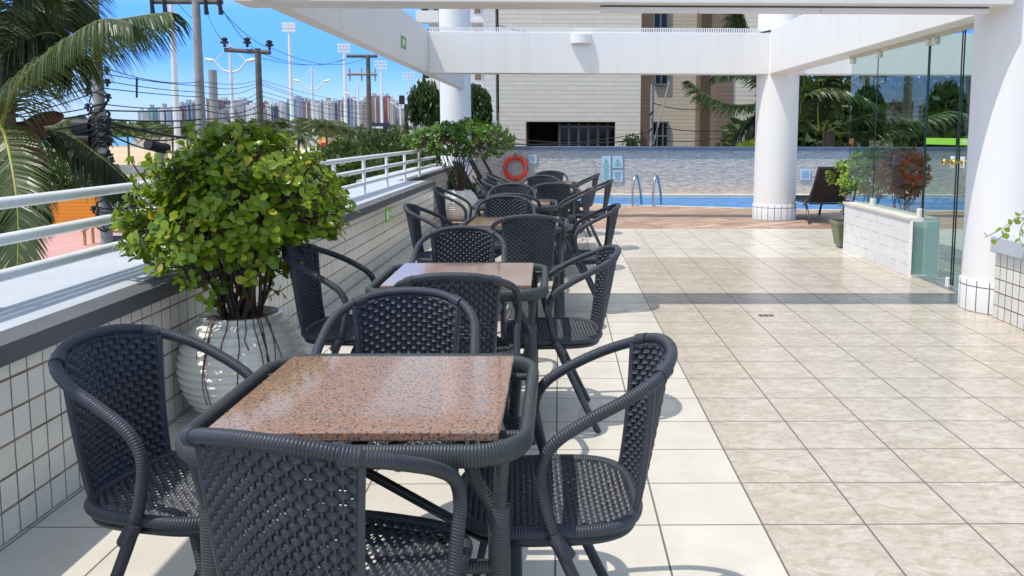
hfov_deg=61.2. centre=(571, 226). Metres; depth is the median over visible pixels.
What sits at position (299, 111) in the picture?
tower block
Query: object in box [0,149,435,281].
railing
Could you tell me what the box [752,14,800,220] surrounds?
column
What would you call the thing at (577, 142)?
power cable
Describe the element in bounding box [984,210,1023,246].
vine
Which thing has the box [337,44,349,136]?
floodlight mast
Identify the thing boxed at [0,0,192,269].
coconut palm
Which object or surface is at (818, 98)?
coconut palm
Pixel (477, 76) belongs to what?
windows
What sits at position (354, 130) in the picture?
palm tree
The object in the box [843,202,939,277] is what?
wall
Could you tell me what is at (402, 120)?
tower block
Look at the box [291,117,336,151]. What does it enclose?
palm tree
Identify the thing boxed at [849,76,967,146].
leafy tree
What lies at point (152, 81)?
power cable
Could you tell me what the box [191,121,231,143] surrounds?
palm tree
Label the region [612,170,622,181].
wall sign
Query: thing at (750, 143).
fan leaf plant
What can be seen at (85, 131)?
power cable
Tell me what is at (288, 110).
tower block
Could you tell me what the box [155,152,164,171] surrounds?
concrete post
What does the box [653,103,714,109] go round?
power cable
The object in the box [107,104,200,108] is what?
power cable
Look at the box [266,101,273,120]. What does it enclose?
tower block
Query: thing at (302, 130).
power cable
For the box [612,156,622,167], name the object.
wall sign
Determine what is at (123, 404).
wicker chair
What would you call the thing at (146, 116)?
tower block
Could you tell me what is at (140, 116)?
tower block
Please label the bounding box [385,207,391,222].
exit sign
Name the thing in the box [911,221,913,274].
glass screen
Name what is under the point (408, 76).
floodlight mast
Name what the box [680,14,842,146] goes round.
coconut palm
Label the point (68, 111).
power cable
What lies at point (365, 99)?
tower block
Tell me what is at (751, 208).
pool coping
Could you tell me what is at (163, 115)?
tower block
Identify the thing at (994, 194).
column
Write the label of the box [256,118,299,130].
palm tree
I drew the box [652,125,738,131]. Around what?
power cable
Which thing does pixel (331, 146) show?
leafy tree
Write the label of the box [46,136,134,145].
sea
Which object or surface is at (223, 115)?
tower block
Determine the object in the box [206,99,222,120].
tower block
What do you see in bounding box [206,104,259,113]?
power cable
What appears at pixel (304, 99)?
power cable
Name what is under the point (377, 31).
pergola beam
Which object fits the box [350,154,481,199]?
leafy tree
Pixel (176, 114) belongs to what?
floodlight mast
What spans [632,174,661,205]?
pool ladder
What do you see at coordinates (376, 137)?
leafy tree
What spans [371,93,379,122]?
tower block
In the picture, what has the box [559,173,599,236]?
wicker chair
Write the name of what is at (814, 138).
leafy tree
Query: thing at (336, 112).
tower block
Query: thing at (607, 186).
wicker chair
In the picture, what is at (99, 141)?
utility pole
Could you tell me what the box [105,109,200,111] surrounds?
power cable
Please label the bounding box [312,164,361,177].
leafy tree
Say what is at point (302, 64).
power cable
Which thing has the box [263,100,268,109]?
tower block
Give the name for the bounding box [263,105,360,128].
power cable
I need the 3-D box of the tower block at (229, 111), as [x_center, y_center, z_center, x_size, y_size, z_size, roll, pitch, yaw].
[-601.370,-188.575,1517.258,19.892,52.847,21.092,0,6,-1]
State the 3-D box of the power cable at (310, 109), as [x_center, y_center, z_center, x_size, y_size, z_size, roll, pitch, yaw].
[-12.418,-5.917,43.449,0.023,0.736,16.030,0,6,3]
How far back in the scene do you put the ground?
319.48 m
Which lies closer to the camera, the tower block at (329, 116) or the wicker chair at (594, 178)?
the wicker chair at (594, 178)
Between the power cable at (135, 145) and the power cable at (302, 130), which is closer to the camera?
the power cable at (135, 145)
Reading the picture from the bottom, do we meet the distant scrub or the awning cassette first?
the distant scrub
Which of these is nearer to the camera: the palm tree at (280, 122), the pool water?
the pool water
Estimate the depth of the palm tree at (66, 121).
58.19 m
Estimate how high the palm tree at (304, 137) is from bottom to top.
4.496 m
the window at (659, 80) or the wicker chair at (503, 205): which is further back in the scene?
the window at (659, 80)
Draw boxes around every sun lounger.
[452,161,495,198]
[468,159,494,192]
[482,157,497,185]
[795,167,855,223]
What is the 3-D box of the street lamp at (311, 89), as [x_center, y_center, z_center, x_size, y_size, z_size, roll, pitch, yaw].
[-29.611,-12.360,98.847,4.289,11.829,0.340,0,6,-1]
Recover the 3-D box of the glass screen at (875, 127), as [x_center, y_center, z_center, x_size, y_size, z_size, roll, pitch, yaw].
[3.382,-1.150,10.045,0.010,1.695,0.873,0,6,-1]
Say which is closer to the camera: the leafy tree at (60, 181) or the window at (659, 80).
the window at (659, 80)
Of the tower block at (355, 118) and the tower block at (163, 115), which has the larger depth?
the tower block at (355, 118)
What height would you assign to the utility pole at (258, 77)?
8.240 m
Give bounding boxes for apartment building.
[499,9,757,146]
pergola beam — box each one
[233,0,1013,9]
[252,0,463,88]
[428,27,972,75]
[770,14,973,73]
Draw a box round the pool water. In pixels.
[577,198,964,209]
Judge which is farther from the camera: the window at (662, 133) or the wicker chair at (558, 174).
the window at (662, 133)
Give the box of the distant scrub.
[24,117,363,136]
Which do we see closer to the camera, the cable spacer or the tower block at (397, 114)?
the cable spacer
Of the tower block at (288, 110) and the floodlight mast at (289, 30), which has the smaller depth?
the floodlight mast at (289, 30)
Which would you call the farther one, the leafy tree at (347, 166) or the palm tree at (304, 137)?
the palm tree at (304, 137)
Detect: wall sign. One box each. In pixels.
[529,155,536,162]
[601,156,610,181]
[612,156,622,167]
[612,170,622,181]
[800,169,810,179]
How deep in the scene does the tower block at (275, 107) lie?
1464.63 m
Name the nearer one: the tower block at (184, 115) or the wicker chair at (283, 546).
the wicker chair at (283, 546)
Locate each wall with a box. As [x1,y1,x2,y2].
[7,164,172,174]
[472,146,967,198]
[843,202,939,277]
[990,235,1023,329]
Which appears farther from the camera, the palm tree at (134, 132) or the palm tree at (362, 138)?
the palm tree at (134, 132)
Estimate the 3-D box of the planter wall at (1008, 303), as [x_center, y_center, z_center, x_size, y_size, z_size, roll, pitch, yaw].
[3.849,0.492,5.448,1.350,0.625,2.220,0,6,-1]
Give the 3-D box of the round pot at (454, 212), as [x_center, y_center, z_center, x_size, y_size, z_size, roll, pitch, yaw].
[-1.791,-0.351,13.770,0.633,0.474,0.633,0,6,-1]
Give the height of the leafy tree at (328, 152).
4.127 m
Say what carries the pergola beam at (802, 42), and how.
attached to the column at (776, 136)
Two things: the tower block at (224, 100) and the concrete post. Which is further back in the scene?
the tower block at (224, 100)
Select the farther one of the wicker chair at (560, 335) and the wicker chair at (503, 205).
the wicker chair at (503, 205)
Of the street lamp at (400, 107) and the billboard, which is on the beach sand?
the street lamp at (400, 107)
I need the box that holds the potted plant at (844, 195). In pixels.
[838,172,851,219]
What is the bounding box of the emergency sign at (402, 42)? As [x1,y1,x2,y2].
[400,33,405,51]
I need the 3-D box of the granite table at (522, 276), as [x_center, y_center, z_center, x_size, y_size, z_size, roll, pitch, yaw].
[-0.513,0.577,4.110,0.806,0.722,0.806,0,6,-2]
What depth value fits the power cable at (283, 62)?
41.13 m
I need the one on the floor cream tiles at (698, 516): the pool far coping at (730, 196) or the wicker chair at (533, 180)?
the wicker chair at (533, 180)
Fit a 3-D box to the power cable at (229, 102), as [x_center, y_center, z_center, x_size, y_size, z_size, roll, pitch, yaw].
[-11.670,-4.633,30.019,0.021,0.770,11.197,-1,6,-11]
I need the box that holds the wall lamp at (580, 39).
[571,33,590,45]
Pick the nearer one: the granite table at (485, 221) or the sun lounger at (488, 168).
the granite table at (485, 221)
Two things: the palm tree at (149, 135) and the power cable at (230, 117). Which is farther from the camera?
the palm tree at (149, 135)
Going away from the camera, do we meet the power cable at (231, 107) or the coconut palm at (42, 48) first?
the coconut palm at (42, 48)
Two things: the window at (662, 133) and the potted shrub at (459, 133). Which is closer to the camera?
the potted shrub at (459, 133)
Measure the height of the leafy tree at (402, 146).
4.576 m
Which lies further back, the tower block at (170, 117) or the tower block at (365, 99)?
the tower block at (365, 99)
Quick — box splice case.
[143,140,170,153]
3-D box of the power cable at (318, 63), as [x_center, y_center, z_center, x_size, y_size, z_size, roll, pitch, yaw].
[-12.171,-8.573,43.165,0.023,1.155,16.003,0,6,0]
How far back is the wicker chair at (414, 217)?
6.70 m
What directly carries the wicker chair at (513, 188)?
on the floor cream tiles at (698, 516)
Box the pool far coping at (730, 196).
[579,194,958,197]
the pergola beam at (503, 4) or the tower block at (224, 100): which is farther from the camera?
the tower block at (224, 100)
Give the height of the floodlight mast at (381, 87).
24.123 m
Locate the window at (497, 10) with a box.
[496,9,498,144]
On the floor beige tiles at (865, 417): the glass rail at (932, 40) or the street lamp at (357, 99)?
the glass rail at (932, 40)
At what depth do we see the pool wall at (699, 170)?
19.60 m
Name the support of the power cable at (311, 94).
attached to the utility pole at (368, 74)
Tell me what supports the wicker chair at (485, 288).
on the floor cream tiles at (698, 516)
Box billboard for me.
[372,123,389,132]
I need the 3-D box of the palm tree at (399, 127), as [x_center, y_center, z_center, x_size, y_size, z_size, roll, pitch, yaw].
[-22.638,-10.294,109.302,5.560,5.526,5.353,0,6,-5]
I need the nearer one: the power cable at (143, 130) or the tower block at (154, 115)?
the power cable at (143, 130)
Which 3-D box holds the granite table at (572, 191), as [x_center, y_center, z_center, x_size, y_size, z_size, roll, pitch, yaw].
[-0.294,-0.102,10.367,0.806,0.722,0.806,0,6,-2]
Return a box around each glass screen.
[872,58,878,197]
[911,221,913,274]
[921,46,929,208]
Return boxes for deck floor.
[433,199,963,228]
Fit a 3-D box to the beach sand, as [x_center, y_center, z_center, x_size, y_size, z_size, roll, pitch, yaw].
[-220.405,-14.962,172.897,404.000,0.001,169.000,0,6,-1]
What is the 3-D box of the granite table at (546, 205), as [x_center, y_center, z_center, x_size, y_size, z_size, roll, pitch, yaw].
[-0.537,0.111,8.405,0.806,0.722,0.806,0,6,-1]
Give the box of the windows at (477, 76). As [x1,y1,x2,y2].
[434,9,480,79]
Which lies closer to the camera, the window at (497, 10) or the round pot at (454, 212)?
the round pot at (454, 212)
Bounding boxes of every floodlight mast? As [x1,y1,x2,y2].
[169,4,180,152]
[282,22,295,153]
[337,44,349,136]
[375,61,386,144]
[403,72,414,134]
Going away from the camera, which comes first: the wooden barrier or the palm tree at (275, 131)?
the wooden barrier
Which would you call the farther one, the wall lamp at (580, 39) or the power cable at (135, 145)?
the power cable at (135, 145)
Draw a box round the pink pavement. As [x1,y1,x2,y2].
[3,228,137,268]
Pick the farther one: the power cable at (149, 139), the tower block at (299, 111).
the tower block at (299, 111)
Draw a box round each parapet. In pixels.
[0,180,435,547]
[356,164,453,208]
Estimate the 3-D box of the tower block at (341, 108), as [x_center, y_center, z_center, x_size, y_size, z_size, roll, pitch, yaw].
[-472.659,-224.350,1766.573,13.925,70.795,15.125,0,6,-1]
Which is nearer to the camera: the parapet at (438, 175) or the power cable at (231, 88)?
the parapet at (438, 175)
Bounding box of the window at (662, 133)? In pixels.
[652,121,668,145]
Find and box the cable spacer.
[136,78,137,97]
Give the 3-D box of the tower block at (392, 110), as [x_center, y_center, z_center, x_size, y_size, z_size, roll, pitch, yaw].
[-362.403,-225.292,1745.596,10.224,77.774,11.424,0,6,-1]
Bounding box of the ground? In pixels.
[6,135,399,208]
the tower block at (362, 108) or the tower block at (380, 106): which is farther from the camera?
the tower block at (380, 106)
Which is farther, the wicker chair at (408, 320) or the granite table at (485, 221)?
the granite table at (485, 221)
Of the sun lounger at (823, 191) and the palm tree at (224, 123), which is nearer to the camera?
the sun lounger at (823, 191)
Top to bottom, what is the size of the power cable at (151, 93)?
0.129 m
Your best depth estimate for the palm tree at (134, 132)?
103.59 m
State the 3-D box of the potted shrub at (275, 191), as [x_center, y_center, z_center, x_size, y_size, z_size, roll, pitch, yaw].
[-1.627,0.140,4.250,1.204,1.367,1.114,0,6,-1]
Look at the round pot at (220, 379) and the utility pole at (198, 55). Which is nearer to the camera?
the round pot at (220, 379)
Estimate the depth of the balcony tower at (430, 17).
73.22 m
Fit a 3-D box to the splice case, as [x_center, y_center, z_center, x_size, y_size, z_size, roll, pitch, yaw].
[-10.125,-1.968,21.067,0.262,0.379,0.678,2,6,16]
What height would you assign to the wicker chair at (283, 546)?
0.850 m
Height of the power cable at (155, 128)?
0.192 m
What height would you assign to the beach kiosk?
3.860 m
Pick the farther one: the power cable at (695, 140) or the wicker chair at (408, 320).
the power cable at (695, 140)
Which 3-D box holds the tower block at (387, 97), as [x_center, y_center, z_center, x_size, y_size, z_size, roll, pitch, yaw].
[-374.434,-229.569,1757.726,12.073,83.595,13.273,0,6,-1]
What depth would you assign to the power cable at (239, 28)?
24.89 m
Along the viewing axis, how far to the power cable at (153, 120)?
20.61 m
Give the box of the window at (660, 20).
[653,13,668,29]
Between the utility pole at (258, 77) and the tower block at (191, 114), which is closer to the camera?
the utility pole at (258, 77)
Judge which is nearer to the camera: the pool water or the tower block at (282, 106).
the pool water
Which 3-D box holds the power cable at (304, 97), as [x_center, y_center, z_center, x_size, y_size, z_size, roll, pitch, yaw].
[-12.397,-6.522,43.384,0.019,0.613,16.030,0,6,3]
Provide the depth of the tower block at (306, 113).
1560.68 m
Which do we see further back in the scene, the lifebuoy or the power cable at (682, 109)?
the power cable at (682, 109)
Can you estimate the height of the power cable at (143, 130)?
0.501 m
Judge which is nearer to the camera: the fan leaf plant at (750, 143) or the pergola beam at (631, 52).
the pergola beam at (631, 52)
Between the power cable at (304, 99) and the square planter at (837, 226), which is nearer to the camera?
the square planter at (837, 226)
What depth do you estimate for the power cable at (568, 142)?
26.45 m
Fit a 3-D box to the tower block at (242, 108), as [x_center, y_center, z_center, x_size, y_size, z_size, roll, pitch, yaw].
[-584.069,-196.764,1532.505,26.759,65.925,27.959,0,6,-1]
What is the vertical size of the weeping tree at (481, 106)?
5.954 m
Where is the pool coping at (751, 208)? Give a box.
[593,204,963,210]
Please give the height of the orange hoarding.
1.601 m
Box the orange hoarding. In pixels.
[31,197,99,227]
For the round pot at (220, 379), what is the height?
0.494 m
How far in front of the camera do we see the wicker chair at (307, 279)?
4.23 m
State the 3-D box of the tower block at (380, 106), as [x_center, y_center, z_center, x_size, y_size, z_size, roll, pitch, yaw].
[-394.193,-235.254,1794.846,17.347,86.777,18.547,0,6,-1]
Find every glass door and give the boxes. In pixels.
[922,30,963,286]
[951,30,967,285]
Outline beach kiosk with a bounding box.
[318,137,330,154]
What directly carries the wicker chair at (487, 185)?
on the floor cream tiles at (698, 516)
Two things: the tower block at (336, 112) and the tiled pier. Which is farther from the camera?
the tower block at (336, 112)
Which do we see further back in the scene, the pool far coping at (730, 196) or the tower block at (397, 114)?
the tower block at (397, 114)
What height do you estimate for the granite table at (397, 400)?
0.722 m
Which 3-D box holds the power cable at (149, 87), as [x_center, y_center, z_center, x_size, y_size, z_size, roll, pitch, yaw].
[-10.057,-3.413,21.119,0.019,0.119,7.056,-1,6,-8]
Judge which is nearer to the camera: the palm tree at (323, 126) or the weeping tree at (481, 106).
the weeping tree at (481, 106)
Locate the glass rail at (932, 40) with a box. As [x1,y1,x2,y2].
[845,23,973,293]
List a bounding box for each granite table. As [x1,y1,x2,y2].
[175,353,538,575]
[365,262,548,444]
[460,216,568,316]
[472,199,557,280]
[519,181,577,210]
[529,187,580,244]
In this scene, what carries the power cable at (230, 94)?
attached to the utility pole at (198, 55)
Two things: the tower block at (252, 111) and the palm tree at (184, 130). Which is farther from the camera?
the tower block at (252, 111)
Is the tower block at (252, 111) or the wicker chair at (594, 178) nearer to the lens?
the wicker chair at (594, 178)
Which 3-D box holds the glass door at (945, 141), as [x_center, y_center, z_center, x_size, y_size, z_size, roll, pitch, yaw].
[3.410,-0.624,7.977,0.200,2.295,0.666,0,6,-1]
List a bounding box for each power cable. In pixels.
[16,105,100,116]
[16,110,104,122]
[21,89,101,114]
[22,80,103,106]
[53,119,103,129]
[70,126,102,134]
[105,74,200,85]
[105,88,198,96]
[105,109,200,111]
[106,118,200,121]
[106,120,192,139]
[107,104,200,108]
[108,133,197,151]
[109,69,200,82]
[109,81,192,91]
[111,124,200,129]
[111,127,200,140]
[204,82,259,88]
[205,91,259,102]
[205,96,258,107]
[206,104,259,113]
[206,112,259,119]
[207,85,258,94]
[215,2,274,48]
[217,1,259,50]
[230,47,342,64]
[251,48,343,64]
[263,80,358,102]
[263,85,347,107]
[263,91,368,114]
[263,96,362,118]
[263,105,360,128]
[264,83,348,105]
[264,113,368,135]
[264,120,363,142]
[274,49,364,64]
[500,137,649,144]
[510,132,646,144]
[515,139,649,142]
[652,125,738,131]
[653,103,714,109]
[655,135,733,141]
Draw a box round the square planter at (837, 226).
[829,219,843,245]
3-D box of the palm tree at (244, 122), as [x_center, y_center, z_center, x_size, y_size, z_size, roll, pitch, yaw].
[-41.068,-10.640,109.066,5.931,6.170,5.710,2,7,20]
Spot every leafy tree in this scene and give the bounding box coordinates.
[11,147,113,194]
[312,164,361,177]
[316,141,369,159]
[317,136,392,167]
[320,145,417,190]
[334,124,410,161]
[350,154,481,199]
[388,133,440,163]
[713,76,913,146]
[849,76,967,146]
[873,76,970,146]
[945,76,969,146]
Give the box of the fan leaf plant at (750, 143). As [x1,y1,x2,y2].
[737,139,754,146]
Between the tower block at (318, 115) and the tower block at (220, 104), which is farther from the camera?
the tower block at (318, 115)
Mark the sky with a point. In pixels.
(309, 43)
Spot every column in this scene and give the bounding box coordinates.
[439,9,471,189]
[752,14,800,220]
[957,0,1023,314]
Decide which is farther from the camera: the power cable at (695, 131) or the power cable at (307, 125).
the power cable at (307, 125)
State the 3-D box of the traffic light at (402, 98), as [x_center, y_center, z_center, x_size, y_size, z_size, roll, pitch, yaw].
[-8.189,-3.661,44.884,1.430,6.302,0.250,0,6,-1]
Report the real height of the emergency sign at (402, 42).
0.205 m
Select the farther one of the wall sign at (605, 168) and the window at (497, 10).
the window at (497, 10)
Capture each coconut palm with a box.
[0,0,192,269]
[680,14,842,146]
[798,76,968,146]
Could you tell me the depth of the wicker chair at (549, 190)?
9.56 m
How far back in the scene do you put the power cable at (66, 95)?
16.54 m
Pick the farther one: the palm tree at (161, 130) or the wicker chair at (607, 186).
the palm tree at (161, 130)
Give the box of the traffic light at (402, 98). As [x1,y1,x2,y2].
[399,95,406,103]
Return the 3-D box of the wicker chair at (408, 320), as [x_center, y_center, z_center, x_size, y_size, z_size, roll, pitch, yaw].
[-0.565,0.662,2.801,0.537,0.850,0.578,0,6,-1]
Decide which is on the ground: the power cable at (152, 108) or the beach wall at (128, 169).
the beach wall at (128, 169)
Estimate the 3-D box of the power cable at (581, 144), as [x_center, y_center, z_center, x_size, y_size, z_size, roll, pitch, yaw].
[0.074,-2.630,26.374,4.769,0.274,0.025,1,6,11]
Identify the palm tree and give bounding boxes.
[41,125,65,146]
[55,114,123,147]
[55,123,94,175]
[107,123,147,164]
[137,127,173,142]
[149,124,185,159]
[165,125,195,158]
[180,129,207,144]
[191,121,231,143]
[227,118,264,127]
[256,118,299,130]
[265,128,298,137]
[282,131,320,157]
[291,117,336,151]
[301,119,348,149]
[316,124,352,140]
[330,126,366,141]
[350,131,389,145]
[387,124,414,137]
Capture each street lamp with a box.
[205,44,254,121]
[293,67,330,151]
[343,82,372,125]
[390,94,407,135]
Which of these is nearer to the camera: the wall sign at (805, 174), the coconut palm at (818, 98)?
the wall sign at (805, 174)
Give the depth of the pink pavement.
33.15 m
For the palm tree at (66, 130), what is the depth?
73.40 m
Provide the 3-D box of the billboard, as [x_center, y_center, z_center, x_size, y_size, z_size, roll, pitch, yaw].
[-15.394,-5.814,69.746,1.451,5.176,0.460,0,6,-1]
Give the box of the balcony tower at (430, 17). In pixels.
[415,9,496,145]
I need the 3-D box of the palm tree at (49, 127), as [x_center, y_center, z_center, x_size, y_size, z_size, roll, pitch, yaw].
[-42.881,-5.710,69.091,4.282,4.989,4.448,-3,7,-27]
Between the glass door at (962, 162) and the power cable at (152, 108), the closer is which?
the glass door at (962, 162)
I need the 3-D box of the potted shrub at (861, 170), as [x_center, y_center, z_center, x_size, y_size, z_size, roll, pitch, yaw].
[3.708,-0.561,10.909,0.947,0.991,0.697,0,6,-1]
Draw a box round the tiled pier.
[483,9,498,144]
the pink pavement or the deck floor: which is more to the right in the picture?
the deck floor
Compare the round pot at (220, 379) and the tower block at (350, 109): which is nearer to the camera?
the round pot at (220, 379)
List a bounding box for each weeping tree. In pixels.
[405,77,439,163]
[471,82,492,145]
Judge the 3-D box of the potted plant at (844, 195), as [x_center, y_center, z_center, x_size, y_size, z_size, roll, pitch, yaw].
[3.318,-0.364,10.505,0.174,0.604,0.201,0,6,-1]
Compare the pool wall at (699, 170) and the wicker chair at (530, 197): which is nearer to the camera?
the wicker chair at (530, 197)
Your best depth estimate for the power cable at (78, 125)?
16.80 m
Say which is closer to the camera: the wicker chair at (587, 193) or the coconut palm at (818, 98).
the wicker chair at (587, 193)
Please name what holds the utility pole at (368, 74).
on the street asphalt
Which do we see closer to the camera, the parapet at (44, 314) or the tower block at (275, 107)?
the parapet at (44, 314)
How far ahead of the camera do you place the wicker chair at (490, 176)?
11.96 m
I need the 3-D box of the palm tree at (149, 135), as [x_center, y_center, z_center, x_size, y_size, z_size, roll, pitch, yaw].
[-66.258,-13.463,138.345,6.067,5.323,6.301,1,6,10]
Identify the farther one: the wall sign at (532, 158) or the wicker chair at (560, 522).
the wall sign at (532, 158)
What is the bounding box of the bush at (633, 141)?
[618,132,642,145]
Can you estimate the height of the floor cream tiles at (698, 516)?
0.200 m
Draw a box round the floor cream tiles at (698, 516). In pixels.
[0,228,962,575]
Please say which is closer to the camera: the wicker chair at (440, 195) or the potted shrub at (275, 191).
the potted shrub at (275, 191)
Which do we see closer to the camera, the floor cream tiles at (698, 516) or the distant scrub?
the floor cream tiles at (698, 516)
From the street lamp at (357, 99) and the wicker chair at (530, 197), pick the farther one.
the street lamp at (357, 99)
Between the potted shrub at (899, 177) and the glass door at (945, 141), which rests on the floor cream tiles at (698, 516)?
the potted shrub at (899, 177)
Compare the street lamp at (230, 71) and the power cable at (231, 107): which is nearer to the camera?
the power cable at (231, 107)
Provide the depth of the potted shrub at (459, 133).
13.39 m
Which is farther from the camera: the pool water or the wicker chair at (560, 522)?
the pool water
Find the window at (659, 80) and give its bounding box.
[654,75,668,85]
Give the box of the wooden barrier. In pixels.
[81,227,94,244]
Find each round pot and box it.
[176,305,306,412]
[445,189,477,220]
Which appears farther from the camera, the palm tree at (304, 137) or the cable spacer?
the palm tree at (304, 137)
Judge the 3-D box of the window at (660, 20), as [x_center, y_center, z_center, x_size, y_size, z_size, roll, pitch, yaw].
[3.549,-8.754,34.292,0.625,1.767,0.090,0,6,-1]
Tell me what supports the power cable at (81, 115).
attached to the utility pole at (99, 141)
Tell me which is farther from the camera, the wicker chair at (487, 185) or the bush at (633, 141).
the bush at (633, 141)
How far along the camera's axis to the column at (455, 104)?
18.49 m
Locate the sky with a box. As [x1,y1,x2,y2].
[2,0,973,123]
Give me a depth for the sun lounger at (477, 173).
15.65 m
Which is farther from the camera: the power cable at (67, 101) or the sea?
the sea
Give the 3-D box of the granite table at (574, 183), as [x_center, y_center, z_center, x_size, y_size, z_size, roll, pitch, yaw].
[-0.322,-0.249,11.718,0.806,0.722,0.806,0,6,-1]
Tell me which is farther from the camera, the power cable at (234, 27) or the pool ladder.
the power cable at (234, 27)
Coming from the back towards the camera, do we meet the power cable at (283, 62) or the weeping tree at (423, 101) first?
the power cable at (283, 62)
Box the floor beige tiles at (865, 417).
[625,258,1023,575]
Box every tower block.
[138,108,143,119]
[142,112,150,119]
[147,105,157,123]
[160,103,169,124]
[167,106,172,124]
[179,102,186,122]
[184,100,195,119]
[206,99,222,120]
[219,109,227,121]
[220,97,229,106]
[223,104,235,122]
[234,97,252,122]
[246,103,256,121]
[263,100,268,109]
[263,109,266,119]
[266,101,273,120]
[273,102,278,124]
[277,100,286,118]
[287,99,296,124]
[294,96,303,125]
[303,98,310,117]
[309,99,311,117]
[314,101,322,118]
[323,98,333,120]
[332,99,339,125]
[338,100,342,120]
[342,94,352,127]
[353,97,359,126]
[359,101,365,130]
[363,96,366,131]
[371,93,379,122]
[377,93,385,122]
[384,94,390,122]
[389,96,395,131]
[395,100,401,125]
[401,111,423,132]
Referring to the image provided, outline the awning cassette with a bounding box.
[600,5,988,14]
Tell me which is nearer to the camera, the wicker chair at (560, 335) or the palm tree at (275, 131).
the wicker chair at (560, 335)
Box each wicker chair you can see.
[48,324,312,575]
[180,426,472,575]
[281,243,375,353]
[311,287,478,553]
[393,272,521,398]
[403,203,454,262]
[410,225,506,338]
[432,186,472,226]
[461,333,677,575]
[473,195,535,255]
[481,178,498,197]
[485,172,509,194]
[487,183,536,197]
[489,193,540,282]
[490,214,565,316]
[501,244,620,432]
[522,175,561,212]
[529,182,575,243]
[535,170,568,180]
[551,203,620,315]
[557,187,593,273]
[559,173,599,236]
[566,179,613,249]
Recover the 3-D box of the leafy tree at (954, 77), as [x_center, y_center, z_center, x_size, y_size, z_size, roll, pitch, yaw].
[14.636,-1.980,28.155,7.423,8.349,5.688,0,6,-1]
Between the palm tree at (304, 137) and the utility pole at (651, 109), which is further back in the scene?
the palm tree at (304, 137)
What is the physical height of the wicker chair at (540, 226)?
0.850 m
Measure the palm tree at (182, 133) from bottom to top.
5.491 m
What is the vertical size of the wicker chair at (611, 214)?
0.850 m
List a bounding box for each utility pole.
[69,0,117,244]
[149,0,223,162]
[220,37,273,135]
[346,54,377,138]
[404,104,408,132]
[648,81,669,145]
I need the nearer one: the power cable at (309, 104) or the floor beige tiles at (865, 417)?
the floor beige tiles at (865, 417)
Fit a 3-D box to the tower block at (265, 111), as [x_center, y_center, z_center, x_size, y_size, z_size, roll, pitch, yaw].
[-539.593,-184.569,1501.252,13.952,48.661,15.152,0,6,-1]
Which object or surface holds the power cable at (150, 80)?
attached to the utility pole at (198, 55)
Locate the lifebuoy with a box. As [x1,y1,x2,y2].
[503,151,528,180]
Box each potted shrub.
[108,116,360,405]
[400,116,515,190]
[825,144,891,203]
[876,143,934,210]
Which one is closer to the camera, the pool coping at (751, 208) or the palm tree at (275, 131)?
the pool coping at (751, 208)
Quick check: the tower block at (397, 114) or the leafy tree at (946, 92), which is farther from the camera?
the tower block at (397, 114)
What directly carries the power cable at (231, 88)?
attached to the utility pole at (198, 55)
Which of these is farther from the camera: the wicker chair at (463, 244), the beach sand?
the beach sand
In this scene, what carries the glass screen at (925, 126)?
attached to the glass rail at (932, 40)
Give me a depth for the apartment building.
29.81 m
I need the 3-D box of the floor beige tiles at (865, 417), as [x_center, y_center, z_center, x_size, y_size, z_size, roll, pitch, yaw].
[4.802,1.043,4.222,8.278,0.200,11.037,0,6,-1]
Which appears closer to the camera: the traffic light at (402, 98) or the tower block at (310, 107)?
the traffic light at (402, 98)
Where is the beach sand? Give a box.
[44,147,320,164]
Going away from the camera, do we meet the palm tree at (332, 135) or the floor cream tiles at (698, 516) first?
the floor cream tiles at (698, 516)

